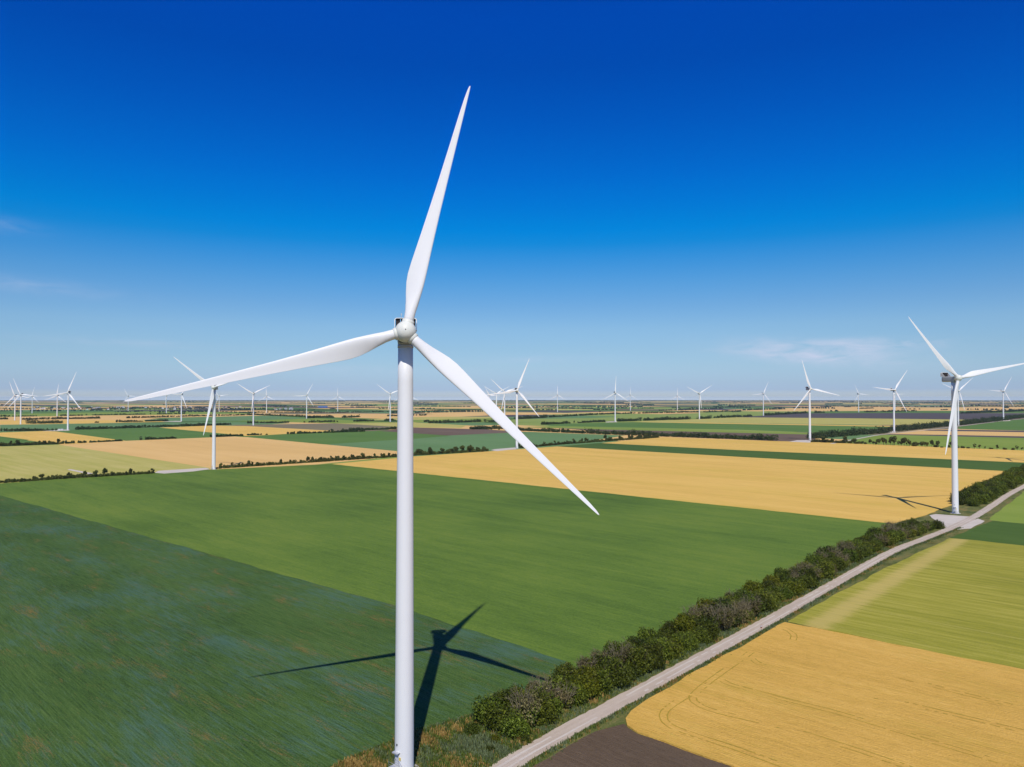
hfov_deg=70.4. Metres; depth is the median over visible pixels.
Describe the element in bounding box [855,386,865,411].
wind turbine
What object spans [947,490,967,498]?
shrub
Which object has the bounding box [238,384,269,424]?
wind turbine
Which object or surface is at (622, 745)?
ploughed field
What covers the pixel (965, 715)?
wheel track
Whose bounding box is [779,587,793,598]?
shrub
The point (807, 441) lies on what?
hardstand
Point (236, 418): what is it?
crop field
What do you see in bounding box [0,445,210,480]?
crop field
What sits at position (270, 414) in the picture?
tree belt
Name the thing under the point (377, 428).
tree belt
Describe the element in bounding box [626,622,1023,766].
wheat field
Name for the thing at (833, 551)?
bare shrub
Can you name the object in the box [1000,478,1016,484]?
shrub
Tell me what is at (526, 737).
shrub
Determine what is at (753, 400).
ground
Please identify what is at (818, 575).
bare shrub
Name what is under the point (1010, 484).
shrub
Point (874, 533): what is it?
shrub
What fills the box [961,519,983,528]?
hardstand
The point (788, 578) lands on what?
shrub
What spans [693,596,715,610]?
shrub
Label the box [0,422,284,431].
crop field
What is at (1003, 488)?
shrub
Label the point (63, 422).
wheat field
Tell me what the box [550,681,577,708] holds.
bare shrub
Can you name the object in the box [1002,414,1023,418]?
tree belt
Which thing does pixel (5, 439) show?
crop field
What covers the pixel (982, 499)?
shrub
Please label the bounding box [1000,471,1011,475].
shrub
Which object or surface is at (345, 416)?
tree belt
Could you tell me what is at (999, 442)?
crop field
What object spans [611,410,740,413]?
tree belt
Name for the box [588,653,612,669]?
shrub
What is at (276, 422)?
tree belt
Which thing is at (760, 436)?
tree belt
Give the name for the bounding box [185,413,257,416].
tree belt
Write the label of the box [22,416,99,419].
tree belt
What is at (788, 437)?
ploughed field
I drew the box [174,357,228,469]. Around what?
wind turbine
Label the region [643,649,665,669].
shrub
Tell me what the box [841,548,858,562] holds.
shrub
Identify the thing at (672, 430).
crop field
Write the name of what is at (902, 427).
tree belt
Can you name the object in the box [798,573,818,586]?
shrub
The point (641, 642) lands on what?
shrub
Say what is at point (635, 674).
shrub
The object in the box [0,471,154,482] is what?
undergrowth
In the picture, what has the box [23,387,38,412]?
wind turbine
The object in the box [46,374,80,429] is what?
wind turbine
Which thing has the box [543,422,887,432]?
crop field
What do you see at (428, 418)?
crop field
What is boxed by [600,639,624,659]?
shrub
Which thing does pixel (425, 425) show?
crop field
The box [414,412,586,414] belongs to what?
wheat field
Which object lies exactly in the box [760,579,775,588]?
shrub
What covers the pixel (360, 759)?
grass
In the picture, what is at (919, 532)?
shrub
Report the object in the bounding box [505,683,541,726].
bare shrub
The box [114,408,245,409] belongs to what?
tree belt
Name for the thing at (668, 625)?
shrub
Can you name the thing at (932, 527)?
shrub
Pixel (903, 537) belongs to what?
shrub
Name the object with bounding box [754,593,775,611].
shrub
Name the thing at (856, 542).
shrub
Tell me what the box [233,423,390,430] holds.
fallow field
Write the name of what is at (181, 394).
wind turbine
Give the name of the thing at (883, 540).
bare shrub
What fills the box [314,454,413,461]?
tree belt
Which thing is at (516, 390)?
wind turbine
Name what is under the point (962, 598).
barley field
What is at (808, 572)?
shrub
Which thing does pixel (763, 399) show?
wind turbine
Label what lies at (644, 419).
tree belt
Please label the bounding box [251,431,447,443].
crop field
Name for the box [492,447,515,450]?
hardstand
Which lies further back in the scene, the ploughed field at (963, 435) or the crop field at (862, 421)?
the crop field at (862, 421)
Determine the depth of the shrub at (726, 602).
260.23 m
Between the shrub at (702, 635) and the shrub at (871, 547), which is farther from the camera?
the shrub at (871, 547)
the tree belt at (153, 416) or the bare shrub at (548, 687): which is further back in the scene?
the tree belt at (153, 416)
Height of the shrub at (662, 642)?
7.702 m
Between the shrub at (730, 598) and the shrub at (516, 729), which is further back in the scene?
the shrub at (730, 598)
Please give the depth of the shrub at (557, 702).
181.66 m
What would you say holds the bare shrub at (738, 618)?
on the verge
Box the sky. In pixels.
[0,0,1023,399]
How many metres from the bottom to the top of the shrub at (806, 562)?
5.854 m
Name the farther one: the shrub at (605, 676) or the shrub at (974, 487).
the shrub at (974, 487)
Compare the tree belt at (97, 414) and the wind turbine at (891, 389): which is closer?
the wind turbine at (891, 389)
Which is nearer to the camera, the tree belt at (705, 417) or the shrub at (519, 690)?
the shrub at (519, 690)
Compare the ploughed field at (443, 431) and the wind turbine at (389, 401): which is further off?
the wind turbine at (389, 401)
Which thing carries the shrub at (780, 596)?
on the verge
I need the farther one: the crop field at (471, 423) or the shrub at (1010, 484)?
the crop field at (471, 423)
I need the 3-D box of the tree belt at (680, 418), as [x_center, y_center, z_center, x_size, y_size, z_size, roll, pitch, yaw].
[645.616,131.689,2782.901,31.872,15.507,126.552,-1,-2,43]
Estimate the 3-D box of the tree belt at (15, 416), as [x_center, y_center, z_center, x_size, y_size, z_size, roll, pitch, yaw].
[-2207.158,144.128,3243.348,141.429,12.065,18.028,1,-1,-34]
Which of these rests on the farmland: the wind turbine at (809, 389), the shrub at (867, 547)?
the wind turbine at (809, 389)
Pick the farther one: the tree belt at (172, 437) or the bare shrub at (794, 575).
the tree belt at (172, 437)
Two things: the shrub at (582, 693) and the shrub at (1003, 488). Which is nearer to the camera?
the shrub at (582, 693)
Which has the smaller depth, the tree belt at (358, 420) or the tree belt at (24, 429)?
the tree belt at (24, 429)
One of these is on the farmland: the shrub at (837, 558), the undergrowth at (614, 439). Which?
the undergrowth at (614, 439)
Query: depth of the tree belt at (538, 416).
2926.67 m
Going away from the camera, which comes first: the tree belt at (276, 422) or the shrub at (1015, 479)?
the shrub at (1015, 479)
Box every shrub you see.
[462,721,479,734]
[470,692,504,725]
[481,702,515,735]
[485,745,495,751]
[491,734,499,740]
[493,688,518,711]
[500,712,530,737]
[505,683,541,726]
[508,683,533,698]
[516,686,542,704]
[519,734,532,743]
[523,688,559,725]
[525,674,549,689]
[529,673,559,699]
[541,692,563,717]
[543,672,573,691]
[550,662,582,679]
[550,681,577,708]
[563,679,589,705]
[569,671,601,699]
[574,655,597,671]
[575,656,594,667]
[575,664,602,689]
[586,646,611,660]
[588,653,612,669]
[596,667,615,695]
[599,655,633,689]
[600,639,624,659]
[606,641,633,664]
[620,641,637,647]
[623,635,642,646]
[623,645,654,673]
[624,662,641,680]
[636,626,659,639]
[637,636,653,646]
[639,640,665,659]
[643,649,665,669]
[647,635,675,660]
[649,631,668,639]
[657,620,678,633]
[657,629,673,640]
[666,642,685,659]
[668,637,683,649]
[669,631,682,639]
[671,613,695,633]
[675,610,697,626]
[677,631,699,651]
[680,604,702,618]
[689,625,712,644]
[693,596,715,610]
[694,620,719,641]
[695,612,720,631]
[700,602,720,618]
[708,600,733,630]
[709,596,733,611]
[718,606,735,627]
[719,595,739,605]
[719,604,744,626]
[724,588,740,596]
[729,589,752,601]
[730,602,750,623]
[731,600,753,618]
[740,579,763,592]
[740,595,762,616]
[742,592,764,613]
[753,589,778,609]
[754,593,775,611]
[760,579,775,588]
[762,574,779,582]
[764,585,783,593]
[771,590,786,601]
[772,567,790,576]
[775,571,789,581]
[776,582,791,593]
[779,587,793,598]
[780,576,800,582]
[782,579,806,596]
[785,565,800,575]
[790,571,804,578]
[792,576,809,588]
[794,561,811,567]
[797,562,810,569]
[797,567,819,579]
[797,574,817,589]
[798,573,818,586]
[804,557,820,565]
[804,566,822,579]
[805,553,820,562]
[811,559,835,578]
[813,545,834,553]
[814,549,830,558]
[822,551,834,558]
[827,544,842,555]
[827,557,846,571]
[828,555,846,564]
[835,553,850,565]
[836,540,854,549]
[838,541,857,549]
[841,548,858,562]
[852,539,865,546]
[853,545,869,557]
[857,544,873,553]
[864,526,880,535]
[864,544,876,552]
[866,530,882,537]
[867,540,883,550]
[875,531,889,546]
[877,532,892,537]
[884,537,895,545]
[886,531,899,542]
[889,529,906,541]
[893,522,908,527]
[897,526,913,538]
[908,520,919,524]
[912,523,927,531]
[914,527,921,535]
[915,526,925,533]
[919,522,930,530]
[921,520,935,530]
[931,519,946,528]
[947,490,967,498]
[950,497,965,504]
[962,487,971,491]
[964,496,977,501]
[966,499,980,506]
[967,485,979,488]
[971,481,984,487]
[975,493,990,503]
[978,491,992,501]
[990,484,1007,493]
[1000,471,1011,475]
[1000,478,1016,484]
[1004,475,1019,482]
[1004,480,1015,488]
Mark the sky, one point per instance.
(654, 199)
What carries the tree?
on the crop field at (999, 442)
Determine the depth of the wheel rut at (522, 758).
215.38 m
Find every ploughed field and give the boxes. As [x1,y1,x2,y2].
[384,427,506,434]
[533,724,730,766]
[564,428,814,440]
[750,413,1023,419]
[884,434,1023,437]
[923,430,1023,431]
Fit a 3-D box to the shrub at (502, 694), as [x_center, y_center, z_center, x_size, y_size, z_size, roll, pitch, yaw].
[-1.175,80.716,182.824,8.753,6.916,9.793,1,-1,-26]
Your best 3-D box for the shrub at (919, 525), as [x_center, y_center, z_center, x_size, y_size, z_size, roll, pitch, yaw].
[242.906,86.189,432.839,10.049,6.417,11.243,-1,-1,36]
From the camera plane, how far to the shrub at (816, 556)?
344.72 m
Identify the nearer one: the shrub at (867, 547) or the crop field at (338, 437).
the shrub at (867, 547)
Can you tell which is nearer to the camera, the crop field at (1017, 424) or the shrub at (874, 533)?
the shrub at (874, 533)
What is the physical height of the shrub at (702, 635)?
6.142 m
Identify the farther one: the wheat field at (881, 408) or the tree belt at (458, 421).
the wheat field at (881, 408)
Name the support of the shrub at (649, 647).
on the verge
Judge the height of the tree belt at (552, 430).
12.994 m
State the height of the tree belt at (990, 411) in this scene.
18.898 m
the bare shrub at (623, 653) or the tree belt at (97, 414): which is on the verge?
the bare shrub at (623, 653)
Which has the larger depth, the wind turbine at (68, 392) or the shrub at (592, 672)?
the wind turbine at (68, 392)
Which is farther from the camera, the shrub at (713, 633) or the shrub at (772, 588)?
the shrub at (772, 588)
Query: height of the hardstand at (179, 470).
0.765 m
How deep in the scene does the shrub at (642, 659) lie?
210.91 m
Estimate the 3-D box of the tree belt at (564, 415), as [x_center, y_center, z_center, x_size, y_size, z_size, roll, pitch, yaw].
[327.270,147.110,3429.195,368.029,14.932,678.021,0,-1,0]
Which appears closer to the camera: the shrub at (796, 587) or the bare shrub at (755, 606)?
the bare shrub at (755, 606)
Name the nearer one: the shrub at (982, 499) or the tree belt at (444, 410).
the shrub at (982, 499)
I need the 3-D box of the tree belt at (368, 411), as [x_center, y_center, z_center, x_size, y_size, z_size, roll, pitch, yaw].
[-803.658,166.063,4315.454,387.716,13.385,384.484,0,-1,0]
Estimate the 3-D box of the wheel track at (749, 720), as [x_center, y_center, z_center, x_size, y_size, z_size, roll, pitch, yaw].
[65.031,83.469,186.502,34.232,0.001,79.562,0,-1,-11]
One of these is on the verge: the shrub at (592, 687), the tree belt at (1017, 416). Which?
the shrub at (592, 687)
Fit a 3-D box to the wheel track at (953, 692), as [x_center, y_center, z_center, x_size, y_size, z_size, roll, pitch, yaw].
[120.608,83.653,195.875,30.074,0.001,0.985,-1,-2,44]
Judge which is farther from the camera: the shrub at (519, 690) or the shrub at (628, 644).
the shrub at (628, 644)
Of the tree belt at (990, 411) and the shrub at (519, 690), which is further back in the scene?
the tree belt at (990, 411)
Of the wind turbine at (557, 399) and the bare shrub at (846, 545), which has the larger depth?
the wind turbine at (557, 399)
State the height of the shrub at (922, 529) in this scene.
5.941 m
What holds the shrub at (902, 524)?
on the verge
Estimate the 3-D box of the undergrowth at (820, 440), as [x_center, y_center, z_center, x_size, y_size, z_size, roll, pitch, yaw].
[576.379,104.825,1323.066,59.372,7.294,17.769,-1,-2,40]
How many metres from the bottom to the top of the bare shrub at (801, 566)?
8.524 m
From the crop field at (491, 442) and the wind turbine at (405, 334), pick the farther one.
the crop field at (491, 442)
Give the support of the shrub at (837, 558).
on the verge
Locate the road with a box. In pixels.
[492,484,1023,766]
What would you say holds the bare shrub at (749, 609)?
on the verge
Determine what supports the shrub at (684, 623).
on the verge
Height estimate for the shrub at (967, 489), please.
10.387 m
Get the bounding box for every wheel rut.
[497,485,1023,766]
[508,487,1022,766]
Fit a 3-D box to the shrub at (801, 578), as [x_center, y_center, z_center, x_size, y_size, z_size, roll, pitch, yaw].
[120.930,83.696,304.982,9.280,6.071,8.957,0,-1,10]
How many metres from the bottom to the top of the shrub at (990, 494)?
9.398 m
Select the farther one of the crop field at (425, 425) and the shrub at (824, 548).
the crop field at (425, 425)
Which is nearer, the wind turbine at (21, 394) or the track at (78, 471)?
the track at (78, 471)
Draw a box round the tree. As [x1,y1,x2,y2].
[889,436,896,441]
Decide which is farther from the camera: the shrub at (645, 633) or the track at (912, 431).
the track at (912, 431)
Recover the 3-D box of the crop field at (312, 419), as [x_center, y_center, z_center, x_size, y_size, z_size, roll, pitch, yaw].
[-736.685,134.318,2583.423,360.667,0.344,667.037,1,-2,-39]
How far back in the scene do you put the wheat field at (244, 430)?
1882.53 m
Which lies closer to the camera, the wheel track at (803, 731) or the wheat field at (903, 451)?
the wheel track at (803, 731)
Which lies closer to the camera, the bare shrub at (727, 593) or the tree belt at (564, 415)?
the bare shrub at (727, 593)
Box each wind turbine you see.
[5,384,28,419]
[9,381,33,423]
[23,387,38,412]
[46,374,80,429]
[46,385,63,415]
[125,86,598,766]
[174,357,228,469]
[175,382,190,420]
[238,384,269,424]
[301,387,312,418]
[378,385,397,421]
[487,358,537,448]
[491,379,522,413]
[553,387,563,411]
[604,382,627,421]
[688,385,711,418]
[755,383,771,415]
[794,361,839,440]
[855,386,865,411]
[875,371,906,431]
[909,318,1023,513]
[944,380,969,425]
[991,377,1012,419]
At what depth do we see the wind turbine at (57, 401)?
3316.97 m
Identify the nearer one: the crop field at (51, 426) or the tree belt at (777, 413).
the crop field at (51, 426)
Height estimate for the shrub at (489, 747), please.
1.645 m
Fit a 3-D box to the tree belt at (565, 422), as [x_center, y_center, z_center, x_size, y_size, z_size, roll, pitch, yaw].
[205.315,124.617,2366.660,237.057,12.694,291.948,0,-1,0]
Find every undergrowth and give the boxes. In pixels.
[0,441,62,445]
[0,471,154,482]
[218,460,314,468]
[413,448,488,455]
[519,441,569,447]
[569,435,659,443]
[814,439,845,442]
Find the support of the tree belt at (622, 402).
on the farmland
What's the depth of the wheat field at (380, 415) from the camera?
3453.89 m
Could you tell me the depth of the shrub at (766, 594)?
275.60 m
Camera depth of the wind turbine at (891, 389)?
1768.08 m
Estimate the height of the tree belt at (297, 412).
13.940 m
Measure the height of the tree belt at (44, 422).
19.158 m
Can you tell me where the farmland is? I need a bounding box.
[0,400,1023,482]
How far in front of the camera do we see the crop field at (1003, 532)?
429.69 m
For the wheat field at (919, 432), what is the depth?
1667.08 m
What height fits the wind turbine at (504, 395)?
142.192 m
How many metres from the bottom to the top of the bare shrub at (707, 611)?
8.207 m
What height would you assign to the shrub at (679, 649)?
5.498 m
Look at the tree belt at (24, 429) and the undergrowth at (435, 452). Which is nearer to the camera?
the undergrowth at (435, 452)
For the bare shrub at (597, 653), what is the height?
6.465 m
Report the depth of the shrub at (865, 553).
363.79 m
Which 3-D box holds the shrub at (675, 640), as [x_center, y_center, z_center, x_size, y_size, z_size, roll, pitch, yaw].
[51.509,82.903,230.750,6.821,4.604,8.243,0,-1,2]
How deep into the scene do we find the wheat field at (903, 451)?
1162.91 m
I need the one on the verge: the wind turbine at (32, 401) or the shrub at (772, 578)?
the shrub at (772, 578)
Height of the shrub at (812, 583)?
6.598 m
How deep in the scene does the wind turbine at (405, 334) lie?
154.90 m
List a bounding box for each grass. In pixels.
[332,713,553,766]
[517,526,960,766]
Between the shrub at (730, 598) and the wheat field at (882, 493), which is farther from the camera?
the wheat field at (882, 493)
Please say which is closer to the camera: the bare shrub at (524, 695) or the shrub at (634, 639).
the bare shrub at (524, 695)
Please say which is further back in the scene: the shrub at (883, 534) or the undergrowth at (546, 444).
the undergrowth at (546, 444)
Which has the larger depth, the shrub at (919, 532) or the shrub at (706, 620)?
the shrub at (919, 532)
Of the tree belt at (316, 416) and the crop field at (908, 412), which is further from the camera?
the crop field at (908, 412)
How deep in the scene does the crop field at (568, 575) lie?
416.80 m
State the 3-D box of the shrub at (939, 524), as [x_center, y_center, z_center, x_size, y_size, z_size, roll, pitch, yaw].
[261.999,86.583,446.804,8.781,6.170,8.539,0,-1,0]
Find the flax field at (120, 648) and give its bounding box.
[0,496,565,766]
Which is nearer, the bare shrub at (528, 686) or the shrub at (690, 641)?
the bare shrub at (528, 686)
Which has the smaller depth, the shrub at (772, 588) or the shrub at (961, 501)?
the shrub at (772, 588)
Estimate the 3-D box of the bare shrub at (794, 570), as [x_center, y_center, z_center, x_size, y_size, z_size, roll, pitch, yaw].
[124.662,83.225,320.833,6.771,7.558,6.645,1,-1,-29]
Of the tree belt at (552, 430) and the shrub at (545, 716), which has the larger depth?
the tree belt at (552, 430)
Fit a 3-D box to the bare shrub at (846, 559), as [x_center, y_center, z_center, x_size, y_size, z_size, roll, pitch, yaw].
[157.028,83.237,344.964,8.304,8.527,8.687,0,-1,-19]
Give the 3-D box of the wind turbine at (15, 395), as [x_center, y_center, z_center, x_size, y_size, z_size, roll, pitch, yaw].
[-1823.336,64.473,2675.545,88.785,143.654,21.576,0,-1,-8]
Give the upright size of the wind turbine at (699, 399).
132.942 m
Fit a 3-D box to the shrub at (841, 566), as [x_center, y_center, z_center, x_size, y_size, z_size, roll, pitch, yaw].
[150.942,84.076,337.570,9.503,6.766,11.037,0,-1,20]
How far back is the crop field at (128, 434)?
1666.16 m
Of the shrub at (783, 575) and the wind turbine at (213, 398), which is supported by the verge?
the shrub at (783, 575)
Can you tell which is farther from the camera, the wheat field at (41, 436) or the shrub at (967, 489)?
the wheat field at (41, 436)
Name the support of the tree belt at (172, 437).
on the farmland
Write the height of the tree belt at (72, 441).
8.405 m
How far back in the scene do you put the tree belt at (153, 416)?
3071.27 m
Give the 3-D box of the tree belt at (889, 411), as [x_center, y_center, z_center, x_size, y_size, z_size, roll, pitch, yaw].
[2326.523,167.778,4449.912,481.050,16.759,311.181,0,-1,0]
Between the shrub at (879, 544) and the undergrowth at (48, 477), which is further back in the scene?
the undergrowth at (48, 477)
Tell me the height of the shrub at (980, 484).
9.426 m
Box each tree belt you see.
[0,400,1023,412]
[0,415,36,416]
[0,427,56,430]
[4,408,123,408]
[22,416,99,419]
[25,418,62,423]
[35,406,185,407]
[60,413,133,415]
[62,439,122,443]
[74,423,231,429]
[95,419,168,422]
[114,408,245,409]
[126,415,184,417]
[135,412,184,414]
[139,433,242,439]
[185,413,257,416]
[247,420,315,422]
[247,429,364,434]
[248,411,337,412]
[249,413,333,417]
[305,415,331,417]
[313,419,371,421]
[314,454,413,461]
[328,426,396,431]
[338,410,413,412]
[342,414,359,417]
[413,409,480,411]
[428,419,494,422]
[470,425,502,428]
[513,414,547,418]
[518,426,584,433]
[541,419,604,424]
[548,413,610,416]
[584,427,778,440]
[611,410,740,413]
[617,416,671,421]
[670,416,690,419]
[700,415,711,418]
[713,414,751,417]
[765,411,807,414]
[805,426,891,438]
[865,409,916,411]
[888,421,958,430]
[959,410,995,412]
[959,415,1012,424]
[996,409,1023,411]
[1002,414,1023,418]
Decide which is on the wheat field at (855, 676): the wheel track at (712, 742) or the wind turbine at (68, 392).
the wheel track at (712, 742)
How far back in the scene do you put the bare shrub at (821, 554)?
347.02 m
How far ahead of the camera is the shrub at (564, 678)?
195.61 m
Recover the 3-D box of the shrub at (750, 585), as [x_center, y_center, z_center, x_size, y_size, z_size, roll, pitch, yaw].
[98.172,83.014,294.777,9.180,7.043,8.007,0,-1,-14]
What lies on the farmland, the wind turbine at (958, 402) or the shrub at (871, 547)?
the wind turbine at (958, 402)
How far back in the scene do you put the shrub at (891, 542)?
391.41 m
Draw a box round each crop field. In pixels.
[0,411,142,413]
[0,411,256,416]
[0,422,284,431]
[0,436,25,442]
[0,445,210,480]
[0,464,886,668]
[56,428,241,440]
[148,416,309,420]
[247,418,388,422]
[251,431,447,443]
[326,432,624,455]
[339,422,465,427]
[371,416,490,419]
[413,418,493,422]
[417,422,498,425]
[511,411,784,425]
[533,426,807,433]
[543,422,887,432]
[558,443,1023,470]
[640,417,962,424]
[792,411,1023,412]
[847,435,1023,449]
[952,521,1023,545]
[958,419,1023,429]
[990,491,1023,523]
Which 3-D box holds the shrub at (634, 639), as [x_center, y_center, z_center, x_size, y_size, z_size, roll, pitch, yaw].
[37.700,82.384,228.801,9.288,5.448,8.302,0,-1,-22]
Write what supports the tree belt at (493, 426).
on the farmland
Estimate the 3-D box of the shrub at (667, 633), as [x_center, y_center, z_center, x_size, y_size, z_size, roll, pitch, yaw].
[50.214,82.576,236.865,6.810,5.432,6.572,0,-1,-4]
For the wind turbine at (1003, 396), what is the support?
on the hardstand
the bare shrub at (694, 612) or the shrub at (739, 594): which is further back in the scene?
the shrub at (739, 594)
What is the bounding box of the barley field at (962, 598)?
[788,538,1023,668]
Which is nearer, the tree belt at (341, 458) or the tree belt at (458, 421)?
the tree belt at (341, 458)
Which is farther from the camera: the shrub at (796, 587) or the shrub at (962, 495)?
the shrub at (962, 495)
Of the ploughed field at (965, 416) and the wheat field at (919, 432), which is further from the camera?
the ploughed field at (965, 416)
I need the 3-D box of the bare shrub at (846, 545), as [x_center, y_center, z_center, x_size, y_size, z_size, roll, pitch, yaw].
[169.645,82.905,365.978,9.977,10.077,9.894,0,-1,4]
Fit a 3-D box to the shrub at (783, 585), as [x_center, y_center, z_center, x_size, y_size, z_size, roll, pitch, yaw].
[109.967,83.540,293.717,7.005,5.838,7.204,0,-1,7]
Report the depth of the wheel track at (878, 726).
175.01 m
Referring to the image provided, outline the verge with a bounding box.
[330,483,1023,766]
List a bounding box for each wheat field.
[0,414,268,419]
[0,420,162,423]
[0,431,123,443]
[61,436,396,468]
[161,426,327,435]
[286,414,488,417]
[337,446,1002,522]
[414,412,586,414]
[607,437,1023,462]
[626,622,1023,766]
[666,422,891,426]
[731,407,1023,410]
[889,429,1023,435]
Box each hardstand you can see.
[155,468,209,473]
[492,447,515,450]
[790,440,809,442]
[930,514,968,526]
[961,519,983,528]
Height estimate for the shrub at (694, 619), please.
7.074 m
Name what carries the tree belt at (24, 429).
on the farmland
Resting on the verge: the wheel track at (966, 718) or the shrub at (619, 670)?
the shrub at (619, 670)
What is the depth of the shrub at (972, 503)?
539.20 m
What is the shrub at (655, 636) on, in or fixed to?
on the verge
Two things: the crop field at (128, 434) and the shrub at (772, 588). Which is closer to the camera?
the shrub at (772, 588)
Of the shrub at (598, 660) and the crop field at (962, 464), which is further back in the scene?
the crop field at (962, 464)
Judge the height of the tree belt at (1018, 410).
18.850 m
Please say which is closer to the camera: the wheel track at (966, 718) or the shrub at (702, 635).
the wheel track at (966, 718)
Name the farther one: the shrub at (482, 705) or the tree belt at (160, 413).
the tree belt at (160, 413)
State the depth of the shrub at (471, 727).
172.65 m
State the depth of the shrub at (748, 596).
269.44 m
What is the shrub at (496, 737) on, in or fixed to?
on the verge
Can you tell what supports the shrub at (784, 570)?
on the verge
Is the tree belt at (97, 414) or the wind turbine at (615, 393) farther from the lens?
the tree belt at (97, 414)
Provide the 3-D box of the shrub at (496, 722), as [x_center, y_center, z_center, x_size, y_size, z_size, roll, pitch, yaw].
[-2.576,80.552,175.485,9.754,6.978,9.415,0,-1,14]
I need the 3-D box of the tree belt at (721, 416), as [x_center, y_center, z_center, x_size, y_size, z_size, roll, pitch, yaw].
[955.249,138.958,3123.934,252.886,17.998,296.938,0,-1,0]
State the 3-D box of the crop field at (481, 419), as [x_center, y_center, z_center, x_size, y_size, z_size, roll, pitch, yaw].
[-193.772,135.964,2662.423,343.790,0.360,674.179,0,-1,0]
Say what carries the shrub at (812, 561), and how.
on the verge
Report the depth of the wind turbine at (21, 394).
2273.15 m
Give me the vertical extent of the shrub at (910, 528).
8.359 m
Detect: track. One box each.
[68,469,92,473]
[659,682,780,766]
[666,696,777,760]
[688,652,901,766]
[696,653,912,766]
[720,681,997,762]
[725,679,1022,766]
[830,419,1016,443]
[875,698,1014,730]
[900,678,999,703]
[907,702,1023,729]
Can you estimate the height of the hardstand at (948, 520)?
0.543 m
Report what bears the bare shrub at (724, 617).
on the verge
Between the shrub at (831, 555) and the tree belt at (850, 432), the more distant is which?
the tree belt at (850, 432)
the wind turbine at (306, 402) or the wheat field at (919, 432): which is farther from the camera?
the wind turbine at (306, 402)
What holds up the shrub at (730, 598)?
on the verge
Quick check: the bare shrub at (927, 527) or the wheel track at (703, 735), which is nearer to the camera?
the wheel track at (703, 735)
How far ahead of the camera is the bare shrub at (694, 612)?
255.63 m
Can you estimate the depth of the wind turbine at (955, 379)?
505.00 m
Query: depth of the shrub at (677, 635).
235.72 m
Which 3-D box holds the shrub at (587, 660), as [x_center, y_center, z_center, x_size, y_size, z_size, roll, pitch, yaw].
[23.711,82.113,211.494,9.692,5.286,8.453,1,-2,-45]
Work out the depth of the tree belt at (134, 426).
2009.54 m
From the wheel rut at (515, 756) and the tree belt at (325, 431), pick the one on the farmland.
the tree belt at (325, 431)
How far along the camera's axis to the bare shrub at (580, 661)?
208.46 m
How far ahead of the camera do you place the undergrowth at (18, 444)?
1247.72 m
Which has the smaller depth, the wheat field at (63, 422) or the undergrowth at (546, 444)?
the undergrowth at (546, 444)
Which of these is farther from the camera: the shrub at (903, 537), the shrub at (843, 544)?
the shrub at (903, 537)
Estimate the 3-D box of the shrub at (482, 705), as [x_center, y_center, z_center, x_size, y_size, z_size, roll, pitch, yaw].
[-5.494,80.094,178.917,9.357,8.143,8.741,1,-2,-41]
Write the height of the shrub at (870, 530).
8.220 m
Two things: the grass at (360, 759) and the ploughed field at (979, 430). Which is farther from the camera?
the ploughed field at (979, 430)
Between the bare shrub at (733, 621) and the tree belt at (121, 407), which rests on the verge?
the bare shrub at (733, 621)
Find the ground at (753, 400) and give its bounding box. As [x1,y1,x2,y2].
[0,400,1023,400]
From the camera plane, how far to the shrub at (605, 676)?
196.70 m
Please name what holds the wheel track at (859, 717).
on the wheat field at (855, 676)
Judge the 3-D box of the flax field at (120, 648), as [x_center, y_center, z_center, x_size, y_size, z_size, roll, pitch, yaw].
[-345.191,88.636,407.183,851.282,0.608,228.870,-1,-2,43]
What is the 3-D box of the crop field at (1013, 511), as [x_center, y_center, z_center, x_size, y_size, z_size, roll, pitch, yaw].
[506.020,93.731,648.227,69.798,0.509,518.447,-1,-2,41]
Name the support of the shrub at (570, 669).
on the verge
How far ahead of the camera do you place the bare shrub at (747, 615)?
256.60 m
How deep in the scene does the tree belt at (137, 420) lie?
2512.18 m
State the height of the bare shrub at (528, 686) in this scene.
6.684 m
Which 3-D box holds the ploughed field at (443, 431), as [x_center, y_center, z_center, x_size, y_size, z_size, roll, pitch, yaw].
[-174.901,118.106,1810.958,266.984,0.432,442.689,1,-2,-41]
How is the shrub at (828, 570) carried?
on the verge
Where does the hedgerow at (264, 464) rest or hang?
on the farmland

